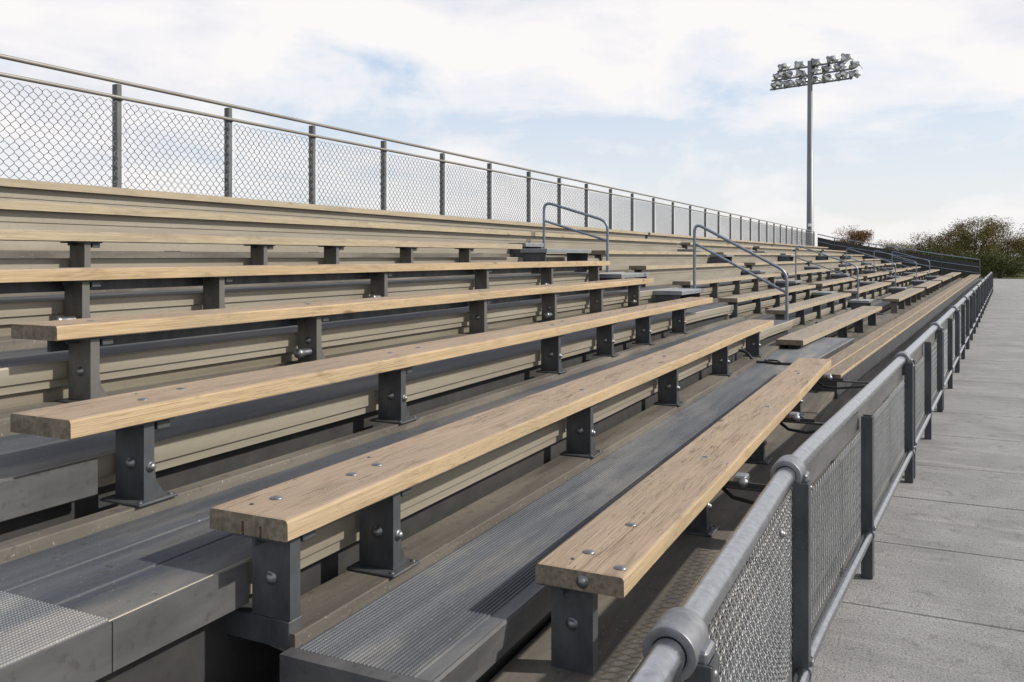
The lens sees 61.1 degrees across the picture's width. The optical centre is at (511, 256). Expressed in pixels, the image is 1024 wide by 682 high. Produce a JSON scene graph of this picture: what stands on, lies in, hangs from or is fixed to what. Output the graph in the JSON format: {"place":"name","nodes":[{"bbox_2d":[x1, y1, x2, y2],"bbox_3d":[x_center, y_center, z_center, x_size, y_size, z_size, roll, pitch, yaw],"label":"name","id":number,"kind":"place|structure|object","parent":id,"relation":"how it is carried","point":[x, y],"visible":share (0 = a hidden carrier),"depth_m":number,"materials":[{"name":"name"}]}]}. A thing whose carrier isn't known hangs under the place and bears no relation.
{"place":"outdoors","nodes":[
{"label":"outdoors","id":0,"kind":"place"},
{"bbox_2d":[0,0,1023,255],"label":"sky","id":1,"kind":"structure","parent":0,"point":[673,100],"materials":[{"name":"white"}]},
{"bbox_2d":[811,278,1023,681],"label":"walkway","id":2,"kind":"structure","parent":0,"point":[939,597],"depth_m":5.44,"materials":[{"name":"concrete"}]},
{"bbox_2d":[489,358,923,681],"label":"footboard","id":3,"kind":"object","parent":2,"relation":"on","point":[672,575],"visible":0.22,"depth_m":3.25,"materials":[{"name":"metal"}]},
{"bbox_2d":[535,358,830,674],"bbox_3d":[1.316,0.979,4.669,0.256,0.305,5.285,0,0,26],"label":"bleacher bench","id":4,"kind":"object","parent":3,"relation":"on","point":[619,547],"visible":1,"depth_m":2.79,"materials":[{"name":"brown wood"}]},
{"bbox_2d":[721,472,766,504],"bbox_3d":[0.904,0.914,3.414,0.264,0.100,0.116,0,0,35],"label":"tie bracket","id":5,"kind":"object","parent":4,"relation":"attached to","point":[741,481],"visible":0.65,"depth_m":3.39,"materials":[{"name":"metal"}]},
{"bbox_2d":[779,412,823,433],"bbox_3d":[1.595,0.914,4.744,0.357,0.100,0.110,0,0,33],"label":"tie bracket","id":6,"kind":"object","parent":4,"relation":"attached to","point":[793,417],"visible":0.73,"depth_m":4.73,"materials":[{"name":"metal"}]},
{"bbox_2d":[816,373,868,388],"bbox_3d":[2.408,0.914,6.292,0.481,0.100,0.105,0,0,31],"label":"tie bracket","id":7,"kind":"object","parent":4,"relation":"attached to","point":[827,377],"visible":0.71,"depth_m":6.29,"materials":[{"name":"metal"}]},
{"bbox_2d":[627,455,813,681],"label":"guard rail","id":8,"kind":"object","parent":2,"relation":"on","point":[679,645],"visible":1,"depth_m":2.64,"materials":[{"name":"metal"}]},
{"bbox_2d":[791,351,914,661],"bbox_3d":[2.201,1.321,5.331,0.159,1.059,4.332,0,0,30],"label":"guard rail","id":9,"kind":"object","parent":2,"relation":"on","point":[820,448],"visible":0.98,"depth_m":4.85,"materials":[{"name":"metal"}]},
{"bbox_2d":[831,315,954,400],"bbox_3d":[6.054,1.514,13.644,1.471,0.685,7.940,0,0,29],"label":"footboard","id":10,"kind":"object","parent":2,"relation":"on","point":[882,320],"visible":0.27,"depth_m":13.83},
{"bbox_2d":[776,306,881,348],"bbox_3d":[4.590,1.021,12.108,0.317,0.300,7.031,0,0,29],"label":"bleacher bench","id":11,"kind":"object","parent":10,"relation":"on","point":[800,338],"visible":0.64,"depth_m":11.24,"materials":[{"name":"grey wood"}]},
{"bbox_2d":[788,307,876,336],"bbox_3d":[5.197,1.109,14.057,0.563,0.179,7.881,0,0,29],"label":"footboard","id":12,"kind":"object","parent":10,"relation":"on","point":[810,323],"visible":0.2,"depth_m":13.95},
{"bbox_2d":[693,224,787,333],"bbox_3d":[2.861,0.322,10.886,1.217,1.463,0.089,0,0,21],"label":"handrail","id":13,"kind":"object","parent":12,"relation":"on","point":[781,269],"visible":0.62,"depth_m":10.88,"materials":[{"name":"metal"}]},
{"bbox_2d":[746,301,849,326],"bbox_3d":[4.679,0.961,14.306,0.736,0.175,7.881,0,0,28],"label":"footboard","id":14,"kind":"object","parent":12,"relation":"on","point":[810,314],"visible":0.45,"depth_m":13.58,"materials":[{"name":"beige metal"}]},
{"bbox_2d":[708,289,813,318],"bbox_3d":[4.079,0.775,14.595,0.748,0.252,7.873,0,0,28],"label":"footboard","id":15,"kind":"object","parent":14,"relation":"on","point":[747,307],"visible":0.35,"depth_m":13.91,"materials":[{"name":"beige metal"}]},
{"bbox_2d":[646,279,778,296],"bbox_3d":[3.473,0.556,14.886,0.748,0.242,7.865,0,0,27],"label":"footboard","id":16,"kind":"object","parent":15,"relation":"on","point":[728,287],"visible":0.36,"depth_m":14.57,"materials":[{"name":"beige metal"}]},
{"bbox_2d":[587,268,744,278],"bbox_3d":[2.868,0.337,15.178,0.748,0.252,7.857,0,0,27],"label":"footboard","id":17,"kind":"object","parent":16,"relation":"on","point":[628,270],"visible":0.02,"depth_m":13.40,"materials":[{"name":"beige metal"}]},
{"bbox_2d":[543,202,608,271],"bbox_3d":[0.859,-0.244,11.750,0.974,0.993,0.089,0,0,18],"label":"handrail","id":18,"kind":"object","parent":17,"relation":"on","point":[581,232],"visible":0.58,"depth_m":11.71,"materials":[{"name":"metal"}]},
{"bbox_2d":[546,255,709,270],"bbox_3d":[2.262,0.113,15.469,0.748,0.252,7.850,0,0,26],"label":"footboard","id":19,"kind":"object","parent":17,"relation":"on","point":[591,258],"visible":0.14,"depth_m":12.80,"materials":[{"name":"beige metal"}]},
{"bbox_2d":[589,250,709,270],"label":"bleacher bench","id":20,"kind":"object","parent":17,"relation":"on","point":[621,260],"visible":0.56,"depth_m":14.54,"materials":[{"name":"grey wood"}]},
{"bbox_2d":[708,254,733,262],"bbox_3d":[4.528,0.106,18.740,0.402,0.296,0.700,0,0,26],"label":"aisle step","id":21,"kind":"object","parent":17,"relation":"on","point":[714,259],"visible":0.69,"depth_m":18.48,"materials":[{"name":"metal"}]},
{"bbox_2d":[629,263,743,285],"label":"bleacher bench","id":22,"kind":"object","parent":16,"relation":"on","point":[663,274],"visible":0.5,"depth_m":14.24,"materials":[{"name":"grey wood"}]},
{"bbox_2d":[672,273,780,297],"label":"bleacher bench","id":23,"kind":"object","parent":15,"relation":"on","point":[735,280],"visible":0.75,"depth_m":14.29,"materials":[{"name":"grey wood"}]},
{"bbox_2d":[776,280,801,287],"bbox_3d":[5.796,0.607,18.130,0.413,0.201,0.700,0,0,26],"label":"aisle step","id":24,"kind":"object","parent":15,"relation":"on","point":[781,283],"visible":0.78,"depth_m":17.88,"materials":[{"name":"metal"}]},
{"bbox_2d":[718,285,815,318],"bbox_3d":[4.470,0.723,14.696,0.280,0.300,6.420,0,0,28],"label":"bleacher bench","id":25,"kind":"object","parent":14,"relation":"on","point":[754,297],"visible":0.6,"depth_m":13.27,"materials":[{"name":"grey wood"}]},
{"bbox_2d":[812,291,836,297],"bbox_3d":[6.430,0.818,17.825,0.419,0.176,0.700,0,0,26],"label":"aisle step","id":26,"kind":"object","parent":14,"relation":"on","point":[818,294],"visible":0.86,"depth_m":17.57,"materials":[{"name":"metal"}]},
{"bbox_2d":[765,293,850,324],"bbox_3d":[5.040,0.870,14.380,0.279,0.300,6.331,0,0,29],"label":"bleacher bench","id":27,"kind":"object","parent":12,"relation":"on","point":[799,308],"visible":0.77,"depth_m":13.52,"materials":[{"name":"grey wood"}]},
{"bbox_2d":[848,299,872,308],"bbox_3d":[7.054,0.965,17.525,0.424,0.176,0.700,0,0,26],"label":"aisle step","id":28,"kind":"object","parent":12,"relation":"on","point":[855,303],"visible":0.93,"depth_m":17.27,"materials":[{"name":"metal"}]},
{"bbox_2d":[812,274,979,398],"bbox_3d":[13.765,1.134,27.019,0.465,0.312,45.510,0,0,30],"label":"bleacher bench","id":29,"kind":"object","parent":10,"relation":"on","point":[858,360],"visible":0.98,"depth_m":10.53,"materials":[{"name":"brown wood"}]},
{"bbox_2d":[902,322,943,478],"bbox_3d":[4.199,1.321,8.820,0.159,1.059,3.710,0,0,30],"label":"guard rail","id":30,"kind":"object","parent":2,"relation":"on","point":[919,347],"visible":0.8,"depth_m":8.76,"materials":[{"name":"metal"}]},
{"bbox_2d":[880,298,965,346],"bbox_3d":[9.967,1.514,20.584,1.572,0.685,8.146,0,0,29],"label":"footboard","id":31,"kind":"object","parent":2,"relation":"on","point":[900,312],"visible":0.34,"depth_m":19.12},
{"bbox_2d":[848,292,892,312],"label":"footboard","id":32,"kind":"object","parent":31,"relation":"on","point":[885,305],"visible":0.34,"depth_m":19.71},
{"bbox_2d":[795,246,858,299],"bbox_3d":[6.462,0.415,17.810,1.293,1.279,0.087,0,0,26],"label":"handrail","id":33,"kind":"object","parent":32,"relation":"on","point":[796,257],"visible":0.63,"depth_m":17.81,"materials":[{"name":"metal"}]},
{"bbox_2d":[835,288,889,300],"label":"footboard","id":34,"kind":"object","parent":32,"relation":"on","point":[868,296],"visible":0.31,"depth_m":20.92,"materials":[{"name":"beige metal"}]},
{"bbox_2d":[799,279,860,291],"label":"footboard","id":35,"kind":"object","parent":34,"relation":"on","point":[836,287],"visible":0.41,"depth_m":21.07,"materials":[{"name":"beige metal"}]},
{"bbox_2d":[764,273,832,285],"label":"footboard","id":36,"kind":"object","parent":35,"relation":"on","point":[804,278],"visible":0.34,"depth_m":21.39,"materials":[{"name":"beige metal"}]},
{"bbox_2d":[742,261,806,272],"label":"bleacher bench","id":37,"kind":"object","parent":36,"relation":"on","point":[786,266],"visible":0.59,"depth_m":21.29,"materials":[{"name":"grey wood"}]},
{"bbox_2d":[776,268,833,283],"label":"bleacher bench","id":38,"kind":"object","parent":35,"relation":"on","point":[809,273],"visible":0.78,"depth_m":21.48,"materials":[{"name":"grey wood"}]},
{"bbox_2d":[808,276,862,291],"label":"bleacher bench","id":39,"kind":"object","parent":34,"relation":"on","point":[831,283],"visible":0.69,"depth_m":20.59,"materials":[{"name":"grey wood"}]},
{"bbox_2d":[843,282,890,299],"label":"bleacher bench","id":40,"kind":"object","parent":32,"relation":"on","point":[870,288],"visible":0.75,"depth_m":20.68,"materials":[{"name":"grey wood"}]},
{"bbox_2d":[882,288,923,312],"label":"bleacher bench","id":41,"kind":"object","parent":31,"relation":"on","point":[904,298],"visible":1,"depth_m":19.78,"materials":[{"name":"grey wood"}]},
{"bbox_2d":[921,289,968,300],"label":"footboard","id":42,"kind":"object","parent":2,"relation":"on","point":[930,295],"visible":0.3,"depth_m":27.07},
{"bbox_2d":[904,284,916,289],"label":"footboard","id":43,"kind":"object","parent":42,"relation":"on","point":[910,286],"visible":0.07,"depth_m":30.10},
{"bbox_2d":[846,249,895,286],"bbox_3d":[10.301,0.415,24.896,1.404,1.281,0.087,0,0,26],"label":"handrail","id":44,"kind":"object","parent":43,"relation":"on","point":[870,264],"visible":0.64,"depth_m":24.89,"materials":[{"name":"metal"}]},
{"bbox_2d":[884,276,912,286],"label":"bleacher bench","id":45,"kind":"object","parent":43,"relation":"on","point":[902,280],"visible":0.77,"depth_m":28.03,"materials":[{"name":"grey wood"}]},
{"bbox_2d":[913,281,940,296],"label":"bleacher bench","id":46,"kind":"object","parent":42,"relation":"on","point":[930,286],"visible":0.91,"depth_m":26.80,"materials":[{"name":"grey wood"}]},
{"bbox_2d":[935,306,959,409],"bbox_3d":[6.116,1.321,12.170,0.159,1.059,4.011,0,0,30],"label":"guard rail","id":47,"kind":"object","parent":2,"relation":"on","point":[945,320],"visible":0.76,"depth_m":12.11,"materials":[{"name":"metal"}]},
{"bbox_2d":[939,283,974,290],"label":"footboard","id":48,"kind":"object","parent":2,"relation":"on","point":[951,284],"visible":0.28,"depth_m":34.23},
{"bbox_2d":[931,276,951,287],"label":"bleacher bench","id":49,"kind":"object","parent":48,"relation":"on","point":[945,280],"visible":0.92,"depth_m":34.05,"materials":[{"name":"grey wood"}]},
{"bbox_2d":[954,296,969,371],"bbox_3d":[8.109,1.321,15.650,0.159,1.059,4.011,0,0,30],"label":"guard rail","id":50,"kind":"object","parent":2,"relation":"on","point":[963,321],"visible":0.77,"depth_m":15.59,"materials":[{"name":"metal"}]},
{"bbox_2d":[965,289,975,347],"bbox_3d":[10.101,1.321,19.131,0.159,1.059,4.011,0,0,30],"label":"guard rail","id":51,"kind":"object","parent":2,"relation":"on","point":[972,313],"visible":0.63,"depth_m":19.07,"materials":[{"name":"metal"}]},
{"bbox_2d":[972,285,980,326],"bbox_3d":[12.094,1.321,22.611,0.159,1.059,4.011,0,0,30],"label":"guard rail","id":52,"kind":"object","parent":2,"relation":"on","point":[977,292],"visible":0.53,"depth_m":22.77,"materials":[{"name":"metal"}]},
{"bbox_2d":[977,281,983,321],"bbox_3d":[14.086,1.321,26.091,0.159,1.059,4.011,0,0,30],"label":"guard rail","id":53,"kind":"object","parent":2,"relation":"on","point":[981,284],"visible":0.59,"depth_m":26.03,"materials":[{"name":"metal"}]},
{"bbox_2d":[982,278,986,310],"bbox_3d":[16.078,1.321,29.572,0.159,1.059,4.011,0,0,30],"label":"guard rail","id":54,"kind":"object","parent":2,"relation":"on","point":[984,280],"visible":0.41,"depth_m":31.16,"materials":[{"name":"metal"}]},
{"bbox_2d":[921,257,1023,278],"bbox_3d":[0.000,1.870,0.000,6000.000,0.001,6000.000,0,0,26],"label":"ground","id":55,"kind":"structure","parent":0,"point":[1018,277],"depth_m":76.57,"materials":[{"name":"green plant"}]},
{"bbox_2d":[829,225,876,246],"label":"tree","id":56,"kind":"object","parent":55,"relation":"on","point":[857,236],"visible":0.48,"depth_m":94.14,"materials":[{"name":"brown plant"}]},
{"bbox_2d":[873,239,913,267],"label":"bush","id":57,"kind":"object","parent":55,"relation":"on","point":[893,245],"visible":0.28,"depth_m":112.03,"materials":[{"name":"green plant"}]},
{"bbox_2d":[901,230,946,253],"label":"tree","id":58,"kind":"object","parent":55,"relation":"on","point":[924,243],"visible":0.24,"depth_m":87.41,"materials":[{"name":"green plant"}]},
{"bbox_2d":[916,245,965,274],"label":"bush","id":59,"kind":"object","parent":55,"relation":"on","point":[930,254],"visible":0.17,"depth_m":77.25,"materials":[{"name":"green plant"}]},
{"bbox_2d":[929,219,972,256],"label":"tree","id":60,"kind":"object","parent":55,"relation":"on","point":[943,238],"visible":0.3,"depth_m":83.05,"materials":[{"name":"green plant"}]},
{"bbox_2d":[933,213,1009,268],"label":"tree","id":61,"kind":"object","parent":55,"relation":"on","point":[983,237],"visible":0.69,"depth_m":79.49,"materials":[{"name":"green plant"}]},
{"bbox_2d":[940,245,1005,276],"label":"bush","id":62,"kind":"object","parent":55,"relation":"on","point":[962,253],"visible":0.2,"depth_m":75.55,"materials":[{"name":"green plant"}]},
{"bbox_2d":[969,246,1023,277],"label":"bush","id":63,"kind":"object","parent":55,"relation":"on","point":[1015,268],"visible":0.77,"depth_m":73.45,"materials":[{"name":"green plant"}]},
{"bbox_2d":[980,215,1023,274],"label":"tree","id":64,"kind":"object","parent":55,"relation":"on","point":[1002,242],"visible":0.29,"depth_m":83.74,"materials":[{"name":"green plant"}]},
{"bbox_2d":[995,223,1023,274],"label":"tree","id":65,"kind":"object","parent":55,"relation":"on","point":[1020,251],"visible":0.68,"depth_m":80.34,"materials":[{"name":"green plant"}]},
{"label":"footboard","id":66,"kind":"object","parent":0,"visible":0},
{"bbox_2d":[831,274,883,284],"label":"footboard","id":67,"kind":"object","parent":66,"relation":"on","point":[873,279],"visible":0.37,"depth_m":28.25,"materials":[{"name":"beige metal"}]},
{"bbox_2d":[822,269,862,277],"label":"footboard","id":68,"kind":"object","parent":67,"relation":"on","point":[833,272],"visible":0.2,"depth_m":27.43,"materials":[{"name":"beige metal"}]},
{"bbox_2d":[805,260,838,268],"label":"bleacher bench","id":69,"kind":"object","parent":68,"relation":"on","point":[830,263],"visible":0.62,"depth_m":29.05,"materials":[{"name":"grey wood"}]},
{"bbox_2d":[829,266,864,275],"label":"bleacher bench","id":70,"kind":"object","parent":67,"relation":"on","point":[843,269],"visible":0.69,"depth_m":28.67,"materials":[{"name":"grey wood"}]},
{"bbox_2d":[859,272,888,281],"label":"bleacher bench","id":71,"kind":"object","parent":66,"relation":"on","point":[876,275],"visible":0.76,"depth_m":28.36,"materials":[{"name":"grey wood"}]},
{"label":"footboard","id":72,"kind":"object","parent":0,"visible":0},
{"bbox_2d":[817,234,979,278],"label":"side railing","id":73,"kind":"object","parent":72,"relation":"attached to","point":[948,266],"visible":0.77,"depth_m":49.11,"materials":[{"name":"metal"}]},
{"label":"footboard","id":74,"kind":"object","parent":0,"visible":0},
{"bbox_2d":[780,253,817,260],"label":"bleacher bench","id":75,"kind":"object","parent":74,"relation":"on","point":[809,257],"visible":0.48,"depth_m":30.23,"materials":[{"name":"grey wood"}]},
{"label":"footboard","id":76,"kind":"object","parent":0,"visible":0},
{"bbox_2d":[678,242,752,255],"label":"bleacher bench","id":77,"kind":"object","parent":76,"relation":"on","point":[720,247],"visible":0.53,"depth_m":22.00,"materials":[{"name":"grey wood"}]},
{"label":"footboard","id":78,"kind":"object","parent":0,"visible":0},
{"bbox_2d":[715,252,779,262],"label":"bleacher bench","id":79,"kind":"object","parent":78,"relation":"on","point":[746,257],"visible":0.45,"depth_m":22.09,"materials":[{"name":"grey wood"}]},
{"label":"footboard","id":80,"kind":"object","parent":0,"visible":0},
{"bbox_2d":[645,232,731,246],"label":"bleacher bench","id":81,"kind":"object","parent":80,"relation":"on","point":[681,238],"visible":0.51,"depth_m":21.81,"materials":[{"name":"grey wood"}]},
{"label":"footboard","id":82,"kind":"object","parent":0,"visible":0},
{"bbox_2d":[752,246,794,253],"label":"bleacher bench","id":83,"kind":"object","parent":82,"relation":"on","point":[775,249],"visible":0.6,"depth_m":29.37,"materials":[{"name":"grey wood"}]},
{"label":"footboard","id":84,"kind":"object","parent":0,"visible":0},
{"bbox_2d":[726,239,773,249],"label":"bleacher bench","id":85,"kind":"object","parent":84,"relation":"on","point":[752,243],"visible":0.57,"depth_m":29.98,"materials":[{"name":"grey wood"}]},
{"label":"footboard","id":86,"kind":"object","parent":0,"visible":0},
{"bbox_2d":[793,248,820,253],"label":"bleacher bench","id":87,"kind":"object","parent":86,"relation":"on","point":[802,251],"visible":0.46,"depth_m":36.17,"materials":[{"name":"grey wood"}]},
{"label":"footboard","id":88,"kind":"object","parent":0,"visible":0},
{"bbox_2d":[773,243,801,247],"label":"bleacher bench","id":89,"kind":"object","parent":88,"relation":"on","point":[784,245],"visible":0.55,"depth_m":36.79,"materials":[{"name":"grey wood"}]},
{"label":"walkway bed","id":90,"kind":"structure","parent":0,"visible":0},
{"bbox_2d":[770,53,861,245],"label":"floodlight pole","id":91,"kind":"object","parent":90,"relation":"on","point":[813,67],"visible":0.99,"depth_m":59.83,"materials":[{"name":"metal"}]},
{"bbox_3d":[1.693,0.910,10.727,5.141,1.875,0.080,0,0,26],"label":"raker frame","id":92,"kind":"object","parent":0,"visible":0},
{"bbox_2d":[270,337,853,681],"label":"footboard","id":93,"kind":"object","parent":92,"relation":"attached to","point":[467,598],"visible":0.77,"depth_m":2.64,"materials":[{"name":"metal"}]},
{"bbox_2d":[226,604,301,648],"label":"cross beam","id":94,"kind":"structure","parent":93,"relation":"on","point":[244,622],"depth_m":2.19,"materials":[{"name":"metal"}]},
{"bbox_2d":[210,319,773,620],"bbox_3d":[0.923,0.785,5.438,0.254,0.305,7.300,0,0,26],"label":"bleacher bench","id":95,"kind":"object","parent":93,"relation":"on","point":[277,523],"visible":1,"depth_m":2.62,"materials":[{"name":"brown wood"}]},
{"bbox_2d":[738,349,791,364],"bbox_3d":[2.342,0.908,7.849,0.650,0.121,0.141,0,0,38],"label":"strap","id":96,"kind":"object","parent":93,"relation":"on","point":[776,362],"visible":0.86,"depth_m":7.86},
{"bbox_3d":[0.303,0.910,8.066,4.950,1.875,0.080,0,0,26],"label":"raker frame","id":97,"kind":"object","parent":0,"visible":0},
{"bbox_2d":[0,302,732,541],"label":"footboard","id":98,"kind":"object","parent":97,"relation":"attached to","point":[46,482],"visible":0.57,"depth_m":3.34,"materials":[{"name":"beige metal"}]},
{"bbox_2d":[11,278,653,402],"bbox_3d":[-0.126,0.397,6.486,0.254,0.305,7.420,0,0,26],"label":"bleacher bench","id":99,"kind":"object","parent":98,"relation":"on","point":[82,341],"visible":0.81,"depth_m":4.22,"materials":[{"name":"brown wood"}]},
{"bbox_2d":[0,287,676,408],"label":"footboard","id":100,"kind":"object","parent":98,"relation":"on","point":[33,371],"visible":0.58,"depth_m":4.14,"materials":[{"name":"beige metal"}]},
{"bbox_2d":[0,261,609,320],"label":"bleacher bench","id":101,"kind":"object","parent":100,"relation":"on","point":[76,285],"visible":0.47,"depth_m":4.83,"materials":[{"name":"brown wood"}]},
{"bbox_2d":[0,271,623,335],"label":"footboard","id":102,"kind":"object","parent":100,"relation":"on","point":[29,307],"visible":0.53,"depth_m":5.25,"materials":[{"name":"beige metal"}]},
{"bbox_2d":[0,229,521,267],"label":"bleacher bench","id":103,"kind":"object","parent":102,"relation":"on","point":[81,244],"visible":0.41,"depth_m":5.86,"materials":[{"name":"grey wood"}]},
{"bbox_2d":[0,251,566,268],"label":"footboard","id":104,"kind":"object","parent":102,"relation":"on","point":[34,259],"visible":0.41,"depth_m":6.11,"materials":[{"name":"beige metal"}]},
{"bbox_2d":[0,250,323,252],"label":"footboard","id":105,"kind":"object","parent":104,"relation":"on","point":[136,251],"depth_m":6.21,"materials":[{"name":"beige metal"}]},
{"bbox_2d":[0,178,647,238],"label":"bleacher bench","id":106,"kind":"object","parent":105,"relation":"on","point":[33,191],"visible":0.38,"depth_m":7.85,"materials":[{"name":"grey wood"}]},
{"bbox_2d":[0,54,814,245],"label":"chain link fence","id":107,"kind":"object","parent":105,"relation":"attached to","point":[116,97],"visible":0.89,"depth_m":9.55,"materials":[{"name":"metal"}]},
{"bbox_2d":[0,200,680,253],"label":"bleacher bench","id":108,"kind":"object","parent":104,"relation":"on","point":[28,215],"visible":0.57,"depth_m":6.91,"materials":[{"name":"grey wood"}]},
{"bbox_2d":[509,243,544,256],"bbox_3d":[0.157,-0.083,11.577,0.358,0.186,0.600,0,0,26],"label":"aisle step","id":109,"kind":"object","parent":104,"relation":"on","point":[515,252],"visible":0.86,"depth_m":11.34,"materials":[{"name":"metal"}]},
{"bbox_2d":[520,248,590,273],"bbox_3d":[0.571,0.056,10.823,0.372,0.296,1.400,0,0,26],"label":"aisle step","id":110,"kind":"object","parent":102,"relation":"on","point":[534,255],"visible":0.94,"depth_m":10.28,"materials":[{"name":"metal"}]},
{"bbox_2d":[599,272,649,286],"bbox_3d":[1.397,0.305,10.897,0.350,0.186,1.061,0,0,27],"label":"aisle step","id":111,"kind":"object","parent":100,"relation":"on","point":[610,276],"visible":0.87,"depth_m":10.57,"materials":[{"name":"metal"}]},
{"bbox_2d":[653,288,702,302],"bbox_3d":[2.045,0.506,10.613,0.350,0.201,0.915,0,0,28],"label":"aisle step","id":112,"kind":"object","parent":98,"relation":"on","point":[664,295],"visible":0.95,"depth_m":10.29,"materials":[{"name":"metal"}]},
{"bbox_2d":[0,316,792,681],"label":"footboard","id":113,"kind":"object","parent":97,"relation":"attached to","point":[156,590],"visible":0.57,"depth_m":2.30,"materials":[{"name":"beige metal"}]},
{"bbox_2d":[10,297,712,507],"bbox_3d":[0.368,0.591,5.899,0.254,0.305,7.750,0,0,26],"label":"bleacher bench","id":114,"kind":"object","parent":113,"relation":"on","point":[133,420],"visible":1,"depth_m":3.16,"materials":[{"name":"brown wood"}]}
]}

